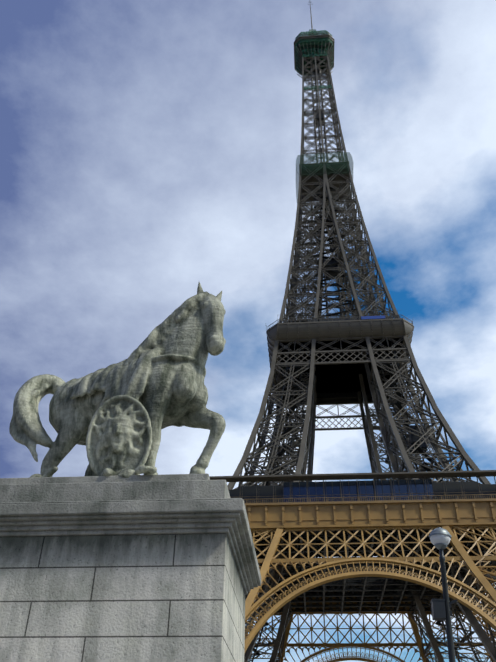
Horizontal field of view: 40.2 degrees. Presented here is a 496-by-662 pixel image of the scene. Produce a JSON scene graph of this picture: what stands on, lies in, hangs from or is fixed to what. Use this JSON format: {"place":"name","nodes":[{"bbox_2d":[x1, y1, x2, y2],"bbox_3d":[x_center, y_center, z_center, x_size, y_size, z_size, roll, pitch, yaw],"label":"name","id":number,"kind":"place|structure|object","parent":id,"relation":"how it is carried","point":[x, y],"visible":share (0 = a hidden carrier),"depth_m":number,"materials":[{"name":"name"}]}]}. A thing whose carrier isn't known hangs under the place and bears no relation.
{"place":"outdoors","nodes":[
{"label":"outdoors","id":0,"kind":"place"},
{"bbox_2d":[0,0,495,661],"label":"sky","id":1,"kind":"structure","parent":0,"point":[150,150],"materials":[{"name":"blue"}]},
{"label":"ground","id":2,"kind":"structure","parent":0,"visible":0},
{"bbox_2d":[209,3,495,661],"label":"tower","id":3,"kind":"structure","parent":2,"relation":"on","point":[299,526],"depth_m":175.04,"materials":[{"name":"metal"}]},
{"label":"pavement","id":4,"kind":"structure","parent":0,"visible":0},
{"bbox_2d":[0,474,260,661],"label":"pedestal","id":5,"kind":"object","parent":4,"relation":"on","point":[148,568],"visible":1,"depth_m":7.50,"materials":[{"name":"stone"}]},
{"bbox_2d":[9,282,225,477],"bbox_3d":[-1.924,1.079,10.159,3.519,3.639,1.858,-18,-41,24],"label":"horse statue","id":6,"kind":"object","parent":5,"relation":"on","point":[115,418],"visible":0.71,"depth_m":9.68,"materials":[{"name":"stone"}]},
{"bbox_2d":[429,527,457,661],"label":"street lamp pole","id":7,"kind":"object","parent":4,"relation":"on","point":[439,537],"visible":1,"depth_m":16.77,"materials":[{"name":"grey metal"}]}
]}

